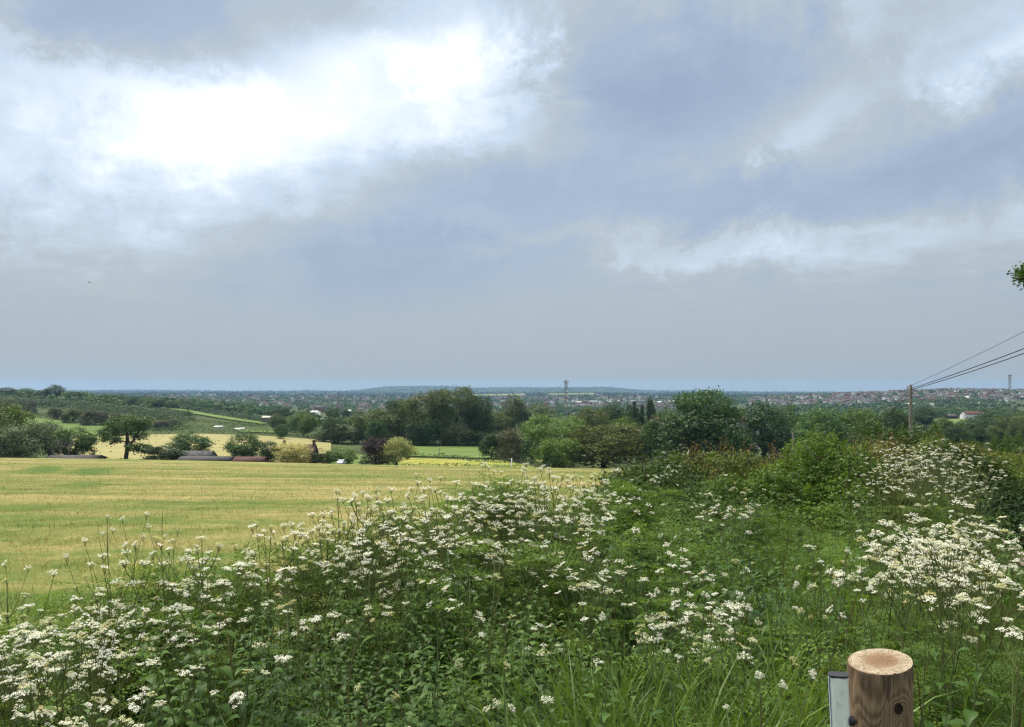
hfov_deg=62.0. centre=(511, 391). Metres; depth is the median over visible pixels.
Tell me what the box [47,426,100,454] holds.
broadleaf tree
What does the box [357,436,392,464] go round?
copper beech
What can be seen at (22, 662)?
cow parsley
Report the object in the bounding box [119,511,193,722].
cow parsley
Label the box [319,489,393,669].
cow parsley
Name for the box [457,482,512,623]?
cow parsley
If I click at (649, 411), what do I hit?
cypress tree
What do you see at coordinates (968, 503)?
cow parsley
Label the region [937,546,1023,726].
cow parsley
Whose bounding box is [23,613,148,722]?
cow parsley
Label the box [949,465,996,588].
cow parsley
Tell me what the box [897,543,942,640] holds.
cow parsley
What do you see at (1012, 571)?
cow parsley
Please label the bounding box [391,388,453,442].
broadleaf tree
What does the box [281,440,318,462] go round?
brick house
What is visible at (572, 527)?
cow parsley
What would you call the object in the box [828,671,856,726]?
gate upright
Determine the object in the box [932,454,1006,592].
cow parsley
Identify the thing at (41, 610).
cow parsley
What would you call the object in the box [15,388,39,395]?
hilltop tree
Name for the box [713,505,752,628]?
cow parsley
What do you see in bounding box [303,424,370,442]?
willow tree
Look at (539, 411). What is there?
broadleaf tree
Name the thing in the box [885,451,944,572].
cow parsley
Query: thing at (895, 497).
cow parsley
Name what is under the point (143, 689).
cow parsley
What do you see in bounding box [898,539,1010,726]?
cow parsley
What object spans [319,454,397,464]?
meadow
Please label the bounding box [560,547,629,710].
cow parsley
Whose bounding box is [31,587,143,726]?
cow parsley
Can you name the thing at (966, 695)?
grass
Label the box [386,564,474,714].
cow parsley
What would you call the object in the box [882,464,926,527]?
cow parsley
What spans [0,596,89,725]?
cow parsley
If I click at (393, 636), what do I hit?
cow parsley
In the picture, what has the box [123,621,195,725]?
cow parsley
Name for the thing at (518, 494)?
cow parsley
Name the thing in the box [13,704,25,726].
cow parsley
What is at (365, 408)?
town house
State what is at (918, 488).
cow parsley
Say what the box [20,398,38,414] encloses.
hawthorn bush
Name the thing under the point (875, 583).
cow parsley
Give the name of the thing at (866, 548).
cow parsley
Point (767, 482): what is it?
hawthorn bush
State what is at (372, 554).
cow parsley
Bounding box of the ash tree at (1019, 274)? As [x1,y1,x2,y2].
[1006,261,1023,289]
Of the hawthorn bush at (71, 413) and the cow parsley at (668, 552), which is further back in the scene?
the hawthorn bush at (71, 413)
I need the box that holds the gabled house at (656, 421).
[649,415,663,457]
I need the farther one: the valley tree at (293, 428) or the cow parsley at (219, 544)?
the valley tree at (293, 428)
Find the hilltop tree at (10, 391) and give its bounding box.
[0,387,18,395]
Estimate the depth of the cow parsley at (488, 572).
5.46 m
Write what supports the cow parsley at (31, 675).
on the ground at (358, 446)
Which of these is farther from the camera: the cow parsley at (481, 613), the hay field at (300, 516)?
the hay field at (300, 516)
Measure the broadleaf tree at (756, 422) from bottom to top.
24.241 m
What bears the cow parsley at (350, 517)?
on the ground at (358, 446)
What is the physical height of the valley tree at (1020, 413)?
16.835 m
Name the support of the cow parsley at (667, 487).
on the ground at (358, 446)
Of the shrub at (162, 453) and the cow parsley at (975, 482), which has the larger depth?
the shrub at (162, 453)
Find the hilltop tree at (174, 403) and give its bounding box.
[165,400,179,407]
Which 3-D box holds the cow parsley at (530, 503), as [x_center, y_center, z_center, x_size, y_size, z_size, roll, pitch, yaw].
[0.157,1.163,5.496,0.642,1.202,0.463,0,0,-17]
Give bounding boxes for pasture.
[21,417,107,435]
[916,419,969,427]
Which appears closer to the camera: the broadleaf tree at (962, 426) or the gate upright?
the gate upright
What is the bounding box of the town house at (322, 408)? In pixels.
[315,405,325,412]
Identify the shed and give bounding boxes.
[261,416,269,422]
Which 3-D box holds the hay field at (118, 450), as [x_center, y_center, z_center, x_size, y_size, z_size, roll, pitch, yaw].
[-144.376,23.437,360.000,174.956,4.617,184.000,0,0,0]
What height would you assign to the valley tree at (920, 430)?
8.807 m
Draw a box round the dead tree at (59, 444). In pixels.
[43,439,74,454]
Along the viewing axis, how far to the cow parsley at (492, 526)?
5.88 m
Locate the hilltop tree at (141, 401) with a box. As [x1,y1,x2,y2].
[136,397,157,405]
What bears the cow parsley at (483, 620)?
on the ground at (358, 446)
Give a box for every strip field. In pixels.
[170,408,264,423]
[237,429,288,433]
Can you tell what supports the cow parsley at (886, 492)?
on the ground at (358, 446)
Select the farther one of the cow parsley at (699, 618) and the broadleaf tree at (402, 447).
the broadleaf tree at (402, 447)
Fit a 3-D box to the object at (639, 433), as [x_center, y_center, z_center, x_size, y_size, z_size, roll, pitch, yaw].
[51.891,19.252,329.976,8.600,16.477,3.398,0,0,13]
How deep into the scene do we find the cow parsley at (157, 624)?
3.89 m
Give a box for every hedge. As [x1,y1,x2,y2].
[0,395,195,422]
[2,411,196,429]
[148,426,318,438]
[155,402,283,421]
[158,417,321,426]
[169,422,320,429]
[318,448,540,464]
[360,461,639,468]
[569,449,697,516]
[658,435,813,500]
[842,432,919,478]
[843,420,1022,481]
[875,433,1023,511]
[909,429,1023,499]
[914,423,945,429]
[978,440,1023,461]
[984,448,1023,471]
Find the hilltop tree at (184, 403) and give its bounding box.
[179,400,195,408]
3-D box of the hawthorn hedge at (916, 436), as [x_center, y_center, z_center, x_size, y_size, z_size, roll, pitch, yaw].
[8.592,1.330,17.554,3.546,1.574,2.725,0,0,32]
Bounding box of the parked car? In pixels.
[337,460,346,463]
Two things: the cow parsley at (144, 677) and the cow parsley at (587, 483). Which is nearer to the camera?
the cow parsley at (144, 677)
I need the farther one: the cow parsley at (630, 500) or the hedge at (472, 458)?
the hedge at (472, 458)
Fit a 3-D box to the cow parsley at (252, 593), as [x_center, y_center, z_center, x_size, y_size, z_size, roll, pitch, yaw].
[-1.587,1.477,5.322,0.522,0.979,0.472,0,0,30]
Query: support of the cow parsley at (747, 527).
on the ground at (358, 446)
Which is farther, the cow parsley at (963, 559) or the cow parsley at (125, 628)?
the cow parsley at (963, 559)
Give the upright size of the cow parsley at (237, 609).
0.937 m
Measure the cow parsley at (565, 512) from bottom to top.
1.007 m
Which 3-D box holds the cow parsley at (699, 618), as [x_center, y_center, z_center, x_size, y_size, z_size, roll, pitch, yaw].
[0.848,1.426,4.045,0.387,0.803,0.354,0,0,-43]
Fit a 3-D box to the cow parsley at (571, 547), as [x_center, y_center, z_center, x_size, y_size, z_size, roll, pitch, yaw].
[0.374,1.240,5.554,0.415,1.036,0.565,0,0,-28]
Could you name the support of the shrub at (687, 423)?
on the ground at (358, 446)
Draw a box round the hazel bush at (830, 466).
[745,419,938,552]
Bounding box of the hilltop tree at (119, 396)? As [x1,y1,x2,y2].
[115,395,125,400]
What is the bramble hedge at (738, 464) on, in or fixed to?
on the ground at (358, 446)
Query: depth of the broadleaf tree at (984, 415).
556.91 m
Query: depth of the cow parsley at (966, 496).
7.82 m
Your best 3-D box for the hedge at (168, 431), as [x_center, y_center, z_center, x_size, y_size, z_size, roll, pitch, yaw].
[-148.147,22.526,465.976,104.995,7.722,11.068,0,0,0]
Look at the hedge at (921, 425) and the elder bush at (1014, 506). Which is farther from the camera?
the hedge at (921, 425)
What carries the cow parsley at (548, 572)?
on the ground at (358, 446)
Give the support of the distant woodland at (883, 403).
on the ground at (358, 446)
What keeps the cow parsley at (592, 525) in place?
on the ground at (358, 446)
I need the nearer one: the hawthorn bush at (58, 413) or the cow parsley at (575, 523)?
the cow parsley at (575, 523)
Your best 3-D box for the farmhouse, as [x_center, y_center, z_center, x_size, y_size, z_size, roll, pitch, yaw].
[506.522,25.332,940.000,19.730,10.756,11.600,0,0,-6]
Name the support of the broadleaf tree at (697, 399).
on the ground at (358, 446)
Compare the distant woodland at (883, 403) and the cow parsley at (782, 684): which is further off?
the distant woodland at (883, 403)
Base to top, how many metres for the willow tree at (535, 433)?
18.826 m
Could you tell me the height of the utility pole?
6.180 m
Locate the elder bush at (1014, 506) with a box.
[919,484,1023,554]
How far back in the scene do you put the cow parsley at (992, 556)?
4.88 m
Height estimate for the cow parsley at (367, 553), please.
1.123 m
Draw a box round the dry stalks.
[1,477,1023,726]
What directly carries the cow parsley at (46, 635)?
on the ground at (358, 446)
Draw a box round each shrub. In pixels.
[139,445,189,459]
[309,453,326,463]
[324,451,331,463]
[402,420,445,445]
[408,438,421,445]
[438,420,476,445]
[460,429,499,445]
[477,433,506,459]
[493,427,529,461]
[517,437,542,462]
[537,436,589,467]
[630,428,664,463]
[652,410,749,469]
[720,424,758,462]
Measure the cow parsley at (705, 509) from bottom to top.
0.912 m
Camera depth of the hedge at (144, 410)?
742.43 m
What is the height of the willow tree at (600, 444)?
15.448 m
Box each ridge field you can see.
[472,394,524,395]
[544,393,598,394]
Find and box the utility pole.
[907,385,914,436]
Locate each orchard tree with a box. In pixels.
[989,435,1002,452]
[1000,432,1013,453]
[1012,430,1023,456]
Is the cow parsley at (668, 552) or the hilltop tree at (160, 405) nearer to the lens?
the cow parsley at (668, 552)
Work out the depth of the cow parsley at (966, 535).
5.07 m
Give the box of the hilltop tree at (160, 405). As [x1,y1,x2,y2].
[154,399,169,407]
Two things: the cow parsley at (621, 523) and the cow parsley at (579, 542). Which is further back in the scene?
the cow parsley at (621, 523)
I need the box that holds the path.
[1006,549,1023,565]
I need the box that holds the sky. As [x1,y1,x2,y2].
[0,0,1023,391]
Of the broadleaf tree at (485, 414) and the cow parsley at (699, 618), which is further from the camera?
the broadleaf tree at (485, 414)
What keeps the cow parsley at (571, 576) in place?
on the ground at (358, 446)
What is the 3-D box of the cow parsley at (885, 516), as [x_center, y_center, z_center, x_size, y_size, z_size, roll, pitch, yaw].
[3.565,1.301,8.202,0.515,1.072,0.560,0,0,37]
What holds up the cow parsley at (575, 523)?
on the ground at (358, 446)
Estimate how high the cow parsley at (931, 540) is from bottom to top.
1.131 m
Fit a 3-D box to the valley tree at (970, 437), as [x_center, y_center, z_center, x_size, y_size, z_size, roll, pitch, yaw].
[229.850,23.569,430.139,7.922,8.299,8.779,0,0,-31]
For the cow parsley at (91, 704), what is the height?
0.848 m
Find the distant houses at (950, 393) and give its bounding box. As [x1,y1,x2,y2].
[143,388,1023,406]
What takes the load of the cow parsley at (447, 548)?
on the ground at (358, 446)
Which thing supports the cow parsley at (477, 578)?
on the ground at (358, 446)
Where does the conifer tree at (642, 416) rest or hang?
on the ground at (358, 446)
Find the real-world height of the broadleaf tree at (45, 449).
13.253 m
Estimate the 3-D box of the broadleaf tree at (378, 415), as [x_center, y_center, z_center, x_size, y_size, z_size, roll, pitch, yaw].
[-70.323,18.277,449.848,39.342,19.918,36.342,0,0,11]
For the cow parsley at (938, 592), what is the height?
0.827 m
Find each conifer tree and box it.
[631,401,637,424]
[639,403,644,424]
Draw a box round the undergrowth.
[0,471,1023,726]
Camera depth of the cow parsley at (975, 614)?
4.10 m
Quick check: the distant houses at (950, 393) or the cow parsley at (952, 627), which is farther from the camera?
the distant houses at (950, 393)
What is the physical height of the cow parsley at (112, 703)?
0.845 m
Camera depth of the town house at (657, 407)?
2115.42 m
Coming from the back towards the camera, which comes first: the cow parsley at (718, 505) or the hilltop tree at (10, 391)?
the hilltop tree at (10, 391)
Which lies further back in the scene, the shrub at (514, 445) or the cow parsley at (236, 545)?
the shrub at (514, 445)
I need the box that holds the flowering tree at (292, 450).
[271,441,313,462]
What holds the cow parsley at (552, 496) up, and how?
on the ground at (358, 446)
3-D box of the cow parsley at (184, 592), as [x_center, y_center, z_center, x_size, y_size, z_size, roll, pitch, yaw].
[-1.851,1.398,4.668,0.550,1.144,0.470,0,0,20]
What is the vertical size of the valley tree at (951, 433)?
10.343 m
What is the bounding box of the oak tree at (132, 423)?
[94,413,156,458]
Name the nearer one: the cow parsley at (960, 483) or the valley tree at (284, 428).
the cow parsley at (960, 483)
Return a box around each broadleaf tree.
[0,401,37,454]
[27,420,71,456]
[40,384,68,396]
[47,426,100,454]
[57,391,97,399]
[161,430,215,450]
[219,430,266,456]
[258,441,280,461]
[326,447,358,463]
[341,408,405,443]
[374,436,419,464]
[384,398,407,439]
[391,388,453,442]
[426,385,481,444]
[463,395,494,442]
[478,411,512,433]
[517,403,560,429]
[595,402,634,434]
[609,414,642,461]
[618,404,644,426]
[640,409,683,462]
[669,385,751,455]
[733,400,801,464]
[763,403,815,457]
[791,404,856,449]
[826,407,887,444]
[876,405,917,436]
[913,406,938,428]
[938,423,971,442]
[952,417,1008,434]
[966,410,1015,426]
[990,416,1023,439]
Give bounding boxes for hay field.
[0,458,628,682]
[61,433,330,461]
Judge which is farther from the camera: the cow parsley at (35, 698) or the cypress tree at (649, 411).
the cypress tree at (649, 411)
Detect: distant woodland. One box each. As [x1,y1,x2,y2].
[0,390,1022,431]
[8,385,879,397]
[99,388,1023,412]
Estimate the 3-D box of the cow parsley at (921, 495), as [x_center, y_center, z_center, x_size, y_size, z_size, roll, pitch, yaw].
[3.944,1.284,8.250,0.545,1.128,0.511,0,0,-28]
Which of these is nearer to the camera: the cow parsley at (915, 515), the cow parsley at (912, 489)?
the cow parsley at (915, 515)
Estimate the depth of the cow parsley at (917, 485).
8.73 m
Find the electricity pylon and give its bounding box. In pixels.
[333,393,342,417]
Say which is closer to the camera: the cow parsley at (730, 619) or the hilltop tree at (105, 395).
the cow parsley at (730, 619)
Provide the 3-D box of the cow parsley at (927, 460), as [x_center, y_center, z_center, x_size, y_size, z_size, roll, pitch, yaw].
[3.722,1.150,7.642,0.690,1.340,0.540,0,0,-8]
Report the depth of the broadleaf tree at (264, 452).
248.95 m
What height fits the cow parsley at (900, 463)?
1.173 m
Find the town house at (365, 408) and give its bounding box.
[356,407,368,412]
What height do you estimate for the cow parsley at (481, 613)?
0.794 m
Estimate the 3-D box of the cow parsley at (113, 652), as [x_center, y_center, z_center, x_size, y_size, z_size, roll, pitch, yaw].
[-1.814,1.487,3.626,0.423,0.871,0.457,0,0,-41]
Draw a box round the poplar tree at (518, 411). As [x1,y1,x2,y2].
[497,392,529,433]
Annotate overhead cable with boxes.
[839,391,908,439]
[911,348,1023,388]
[911,353,1023,389]
[913,332,1022,384]
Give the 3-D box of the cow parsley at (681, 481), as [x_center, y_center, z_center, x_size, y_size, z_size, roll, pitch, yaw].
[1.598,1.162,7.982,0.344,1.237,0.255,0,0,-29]
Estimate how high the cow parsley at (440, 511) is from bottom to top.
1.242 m
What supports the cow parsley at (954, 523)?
on the ground at (358, 446)
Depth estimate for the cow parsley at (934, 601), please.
4.64 m
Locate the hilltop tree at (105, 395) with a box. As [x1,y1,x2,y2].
[97,394,112,397]
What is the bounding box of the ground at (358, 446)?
[0,386,1023,726]
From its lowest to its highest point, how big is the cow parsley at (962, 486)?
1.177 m
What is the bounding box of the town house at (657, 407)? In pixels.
[654,405,664,409]
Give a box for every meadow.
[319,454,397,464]
[398,458,532,466]
[406,443,504,457]
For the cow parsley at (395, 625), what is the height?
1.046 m
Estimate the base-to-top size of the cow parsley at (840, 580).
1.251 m
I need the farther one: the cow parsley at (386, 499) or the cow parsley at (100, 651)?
the cow parsley at (386, 499)
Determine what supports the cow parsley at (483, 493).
on the ground at (358, 446)
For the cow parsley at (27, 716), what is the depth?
3.15 m
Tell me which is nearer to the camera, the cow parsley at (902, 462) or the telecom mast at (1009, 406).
the cow parsley at (902, 462)
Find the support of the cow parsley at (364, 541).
on the ground at (358, 446)
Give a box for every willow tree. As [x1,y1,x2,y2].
[0,421,61,457]
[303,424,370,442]
[516,412,595,467]
[559,421,652,468]
[568,407,611,442]
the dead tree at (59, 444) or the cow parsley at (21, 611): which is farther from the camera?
the dead tree at (59, 444)
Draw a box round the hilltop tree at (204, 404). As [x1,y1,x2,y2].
[195,401,207,407]
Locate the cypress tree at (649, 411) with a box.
[646,392,656,420]
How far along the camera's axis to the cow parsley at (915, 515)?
5.52 m
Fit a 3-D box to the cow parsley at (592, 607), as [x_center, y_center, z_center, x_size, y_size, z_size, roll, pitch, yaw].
[0.395,1.238,4.501,0.546,1.166,0.551,0,0,-18]
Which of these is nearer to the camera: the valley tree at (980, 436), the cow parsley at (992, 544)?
the cow parsley at (992, 544)
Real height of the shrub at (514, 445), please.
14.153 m
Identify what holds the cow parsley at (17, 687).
on the ground at (358, 446)
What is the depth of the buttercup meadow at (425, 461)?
300.50 m
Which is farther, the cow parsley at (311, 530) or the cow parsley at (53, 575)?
the cow parsley at (311, 530)
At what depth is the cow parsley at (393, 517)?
5.84 m
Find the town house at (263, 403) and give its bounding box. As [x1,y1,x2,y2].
[259,401,267,406]
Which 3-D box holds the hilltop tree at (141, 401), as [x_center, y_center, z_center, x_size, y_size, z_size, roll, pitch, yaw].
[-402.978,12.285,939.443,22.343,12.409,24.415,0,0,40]
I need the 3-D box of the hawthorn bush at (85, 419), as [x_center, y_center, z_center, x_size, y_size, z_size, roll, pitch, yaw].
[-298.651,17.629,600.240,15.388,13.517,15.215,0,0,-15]
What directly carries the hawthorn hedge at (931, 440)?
on the ground at (358, 446)
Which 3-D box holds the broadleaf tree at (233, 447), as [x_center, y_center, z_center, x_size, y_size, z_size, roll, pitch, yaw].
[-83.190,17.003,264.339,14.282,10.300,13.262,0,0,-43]
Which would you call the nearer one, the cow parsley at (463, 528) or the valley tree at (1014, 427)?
the cow parsley at (463, 528)
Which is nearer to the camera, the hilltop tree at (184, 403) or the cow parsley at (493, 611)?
the cow parsley at (493, 611)
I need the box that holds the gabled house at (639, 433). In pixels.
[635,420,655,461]
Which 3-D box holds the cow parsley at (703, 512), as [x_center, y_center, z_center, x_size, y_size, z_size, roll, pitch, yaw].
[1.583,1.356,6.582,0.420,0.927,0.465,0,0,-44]
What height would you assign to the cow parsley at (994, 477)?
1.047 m
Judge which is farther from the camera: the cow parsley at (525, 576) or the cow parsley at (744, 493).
the cow parsley at (744, 493)
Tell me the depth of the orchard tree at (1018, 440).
149.70 m
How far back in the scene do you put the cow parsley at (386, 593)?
5.04 m
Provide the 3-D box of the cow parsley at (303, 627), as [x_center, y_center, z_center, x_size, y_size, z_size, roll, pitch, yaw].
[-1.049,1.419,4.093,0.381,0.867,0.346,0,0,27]
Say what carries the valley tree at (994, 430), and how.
on the ground at (358, 446)
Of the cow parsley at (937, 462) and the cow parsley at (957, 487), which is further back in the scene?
the cow parsley at (937, 462)
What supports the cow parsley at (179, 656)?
on the ground at (358, 446)
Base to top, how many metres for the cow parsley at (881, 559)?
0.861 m
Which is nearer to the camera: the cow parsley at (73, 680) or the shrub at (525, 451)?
the cow parsley at (73, 680)
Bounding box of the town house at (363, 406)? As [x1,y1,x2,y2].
[358,404,370,407]
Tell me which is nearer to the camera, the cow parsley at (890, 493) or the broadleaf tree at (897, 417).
the cow parsley at (890, 493)
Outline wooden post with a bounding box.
[847,648,912,726]
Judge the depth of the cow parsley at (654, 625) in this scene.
2.48 m
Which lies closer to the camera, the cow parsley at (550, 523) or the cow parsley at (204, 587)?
the cow parsley at (204, 587)
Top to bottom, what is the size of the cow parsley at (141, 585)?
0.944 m
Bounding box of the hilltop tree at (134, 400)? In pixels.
[123,396,143,405]
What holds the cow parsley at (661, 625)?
on the ground at (358, 446)
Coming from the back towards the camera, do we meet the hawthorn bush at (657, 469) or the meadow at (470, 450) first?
the meadow at (470, 450)
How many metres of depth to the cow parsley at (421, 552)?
5.96 m
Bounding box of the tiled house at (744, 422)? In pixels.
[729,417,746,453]
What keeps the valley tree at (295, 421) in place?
on the ground at (358, 446)
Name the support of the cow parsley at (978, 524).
on the ground at (358, 446)
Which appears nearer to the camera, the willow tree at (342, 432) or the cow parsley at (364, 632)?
the cow parsley at (364, 632)
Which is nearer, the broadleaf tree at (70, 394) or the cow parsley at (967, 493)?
the cow parsley at (967, 493)
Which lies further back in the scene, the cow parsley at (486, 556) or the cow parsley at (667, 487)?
the cow parsley at (667, 487)
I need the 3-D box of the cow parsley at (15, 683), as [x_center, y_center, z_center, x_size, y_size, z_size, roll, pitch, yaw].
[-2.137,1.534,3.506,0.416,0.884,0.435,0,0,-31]
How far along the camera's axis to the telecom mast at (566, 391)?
599.57 m
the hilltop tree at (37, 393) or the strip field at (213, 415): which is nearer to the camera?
the strip field at (213, 415)
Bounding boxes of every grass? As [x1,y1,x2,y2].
[0,471,1023,726]
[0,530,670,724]
[362,596,964,726]
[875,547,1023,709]
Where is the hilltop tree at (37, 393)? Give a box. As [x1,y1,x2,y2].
[34,390,45,398]
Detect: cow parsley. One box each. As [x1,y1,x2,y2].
[0,560,57,726]
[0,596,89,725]
[0,604,106,726]
[0,607,56,726]
[0,609,46,725]
[0,613,65,725]
[0,617,81,713]
[0,629,55,726]
[0,638,106,726]
[0,646,35,726]
[0,657,40,726]
[0,658,47,721]
[2,652,57,726]
[5,627,86,725]
[7,660,52,726]
[9,627,109,719]
[10,692,117,726]
[12,619,81,722]
[12,706,53,726]
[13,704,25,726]
[15,653,95,724]
[16,671,51,725]
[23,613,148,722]
[25,668,116,725]
[25,688,143,726]
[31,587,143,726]
[33,628,129,726]
[38,702,141,726]
[43,624,116,726]
[46,611,127,726]
[50,606,148,726]
[50,696,118,726]
[58,638,143,726]
[58,651,202,726]
[59,628,115,726]
[63,512,149,713]
[67,609,155,726]
[72,547,173,719]
[76,596,157,725]
[80,622,147,725]
[82,534,166,719]
[86,598,145,719]
[87,598,163,701]
[106,634,166,724]
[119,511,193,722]
[119,539,219,716]
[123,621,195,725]
[127,691,242,726]
[137,580,209,724]
[142,605,223,726]
[145,607,253,726]
[147,614,200,716]
[156,524,256,726]
[156,544,262,725]
[166,555,246,726]
[177,642,290,726]
[180,561,260,723]
[188,593,273,725]
[208,573,290,718]
[210,554,287,677]
[214,564,299,712]
[216,544,294,705]
[218,557,257,677]
[233,546,351,726]
[237,521,307,702]
[252,530,360,716]
[261,602,325,726]
[267,536,332,686]
[271,570,317,699]
[272,525,331,669]
[280,512,355,699]
[282,515,364,673]
[286,599,370,726]
[302,496,372,685]
[307,489,383,654]
[308,529,406,709]
[310,507,429,723]
[313,546,394,712]
[314,539,386,693]
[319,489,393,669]
[336,599,409,726]
[337,554,411,709]
[338,531,407,680]
[340,571,397,709]
[345,539,440,725]
[345,540,397,668]
[349,518,419,631]
[354,495,422,651]
[354,517,425,702]
[354,683,409,726]
[357,500,404,609]
[360,537,416,685]
[365,503,458,723]
[366,511,424,649]
[368,480,431,665]
[373,523,452,708]
[379,534,427,643]
[381,552,433,683]
[384,485,469,644]
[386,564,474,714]
[394,533,500,695]
[394,544,450,683]
[404,482,492,671]
[406,473,486,647]
[408,505,470,643]
[413,563,456,681]
[419,579,515,726]
[420,511,481,672]
[422,486,478,595]
[425,514,482,591]
[429,542,481,657]
[432,519,517,726]
[435,512,495,602]
[439,515,530,660]
[439,521,493,662]
[441,560,537,726]
[444,493,527,672]
[445,498,532,631]
[447,575,491,696]
[451,482,523,643]
[455,648,553,726]
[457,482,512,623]
[458,548,507,660]
[463,500,536,653]
[466,461,502,610]
[467,550,537,690]
[472,482,543,628]
[473,525,541,675]
[474,500,527,634]
[476,514,552,658]
[479,612,545,725]
[487,460,556,614]
[492,538,557,670]
[493,470,529,603]
[493,479,569,626]
[498,477,575,642]
[500,519,562,673]
[503,489,588,680]
[505,476,560,577]
[508,487,574,624]
[510,473,584,636]
[510,492,574,652]
[527,480,588,615]
[527,623,584,707]
[532,517,573,626]
[535,467,583,604]
[535,481,609,620]
[538,568,607,723]
[539,500,603,649]
[539,516,638,704]
[539,533,592,648]
[541,489,592,587]
[541,545,626,685]
[544,533,607,699]
[545,490,596,619]
[547,498,608,630]
[549,478,616,622]
[555,584,622,695]
[557,490,633,658]
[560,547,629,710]
[570,468,622,514]
[571,481,651,635]
[580,611,678,718]
[583,496,621,602]
[592,482,642,573]
[592,565,662,694]
[593,494,654,599]
[599,612,688,726]
[605,493,647,601]
[624,474,661,580]
[643,619,741,722]
[654,465,678,548]
[654,503,702,631]
[654,580,748,725]
[655,542,714,690]
[657,612,743,711]
[658,587,757,724]
[663,451,688,522]
[667,591,748,726]
[675,603,752,724]
[676,559,751,709]
[684,602,784,698]
[688,490,720,589]
[689,506,746,617]
[693,561,754,716]
[704,619,816,726]
[709,503,749,588]
[709,506,752,594]
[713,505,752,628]
[722,474,767,567]
[727,498,759,596]
[785,547,851,723]
[793,556,884,719]
[803,539,909,669]
[813,556,866,636]
[843,546,925,650]
[846,486,934,641]
[848,466,901,552]
[848,470,909,572]
[850,473,891,577]
[851,466,912,576]
[853,447,926,571]
[854,503,923,635]
[855,522,960,725]
[856,529,924,642]
[856,534,1021,724]
[859,561,927,698]
[862,448,925,537]
[863,462,913,576]
[863,522,959,702]
[865,441,932,592]
[867,463,904,547]
[867,544,973,697]
[868,472,907,552]
[870,540,1002,726]
[871,527,942,724]
[871,529,976,723]
[875,465,931,566]
[876,463,935,537]
[878,455,924,547]
[879,461,921,564]
[879,558,956,698]
[880,482,926,561]
[882,450,916,531]
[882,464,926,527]
[883,534,957,654]
[884,449,950,535]
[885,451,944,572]
[886,442,930,521]
[888,447,925,488]
[888,531,969,655]
[889,453,935,533]
[891,437,951,538]
[892,444,941,533]
[896,454,941,560]
[897,467,943,528]
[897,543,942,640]
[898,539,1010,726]
[902,447,938,490]
[902,537,965,709]
[902,589,977,726]
[904,514,1004,673]
[904,537,996,686]
[906,457,947,522]
[906,515,1023,725]
[907,445,971,558]
[907,562,960,700]
[908,459,962,539]
[909,553,955,678]
[910,570,1020,712]
[911,450,996,563]
[911,545,1023,726]
[912,517,1010,709]
[912,530,1023,716]
[913,442,963,495]
[913,517,1023,726]
[915,463,948,512]
[916,453,991,549]
[917,456,970,510]
[917,582,989,725]
[921,449,1004,573]
[921,462,962,528]
[922,534,1004,699]
[922,542,1016,712]
[923,595,1023,726]
[926,449,960,517]
[928,456,999,574]
[928,475,984,580]
[930,533,989,632]
[931,527,997,649]
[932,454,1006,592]
[934,464,1003,565]
[934,481,983,598]
[934,570,1023,726]
[936,443,1006,568]
[936,445,1002,571]
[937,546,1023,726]
[938,463,963,522]
[938,473,990,582]
[938,482,984,565]
[941,477,988,543]
[941,557,1022,716]
[946,515,999,602]
[947,553,995,646]
[948,460,995,554]
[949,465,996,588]
[950,479,995,584]
[950,499,1007,641]
[956,558,1023,723]
[966,474,1007,566]
[974,520,1022,624]
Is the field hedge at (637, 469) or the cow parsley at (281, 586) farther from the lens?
the field hedge at (637, 469)
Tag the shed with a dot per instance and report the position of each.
(265, 419)
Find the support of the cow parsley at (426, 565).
on the ground at (358, 446)
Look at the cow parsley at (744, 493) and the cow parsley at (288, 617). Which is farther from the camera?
the cow parsley at (744, 493)
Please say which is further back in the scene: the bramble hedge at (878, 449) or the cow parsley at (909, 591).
the bramble hedge at (878, 449)
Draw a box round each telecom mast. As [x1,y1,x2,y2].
[564,380,568,419]
[1008,375,1011,414]
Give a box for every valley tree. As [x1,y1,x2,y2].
[267,413,286,428]
[271,405,291,417]
[273,424,289,438]
[285,415,297,431]
[286,412,320,434]
[297,414,320,437]
[302,409,315,416]
[319,417,349,442]
[325,407,340,417]
[341,409,351,417]
[364,420,390,445]
[404,417,441,445]
[809,418,829,430]
[913,428,928,434]
[928,417,954,438]
[942,425,968,442]
[942,427,959,440]
[960,430,975,444]
[970,425,989,444]
[984,424,1005,441]
[1004,415,1023,444]
[1009,411,1023,416]
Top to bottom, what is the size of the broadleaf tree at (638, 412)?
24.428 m
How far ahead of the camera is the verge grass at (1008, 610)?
6.67 m
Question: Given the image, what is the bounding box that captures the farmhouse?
[960,410,981,419]
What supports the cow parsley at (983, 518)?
on the ground at (358, 446)
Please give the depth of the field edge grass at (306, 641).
5.92 m
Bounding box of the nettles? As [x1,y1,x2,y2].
[5,464,1023,726]
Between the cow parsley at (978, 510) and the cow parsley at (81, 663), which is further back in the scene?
the cow parsley at (978, 510)
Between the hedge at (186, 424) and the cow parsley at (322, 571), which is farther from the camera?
the hedge at (186, 424)
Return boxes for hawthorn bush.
[0,397,21,412]
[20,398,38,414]
[45,407,64,419]
[59,407,81,422]
[76,408,96,424]
[91,410,109,424]
[109,412,123,426]
[136,416,154,429]
[151,420,167,430]
[167,418,184,429]
[572,446,757,552]
[687,463,873,570]
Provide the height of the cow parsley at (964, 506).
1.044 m
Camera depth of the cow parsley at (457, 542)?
5.91 m
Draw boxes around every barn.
[46,455,107,458]
[171,451,217,459]
[177,456,233,460]
[230,457,269,461]
[945,414,957,418]
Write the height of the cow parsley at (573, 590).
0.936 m

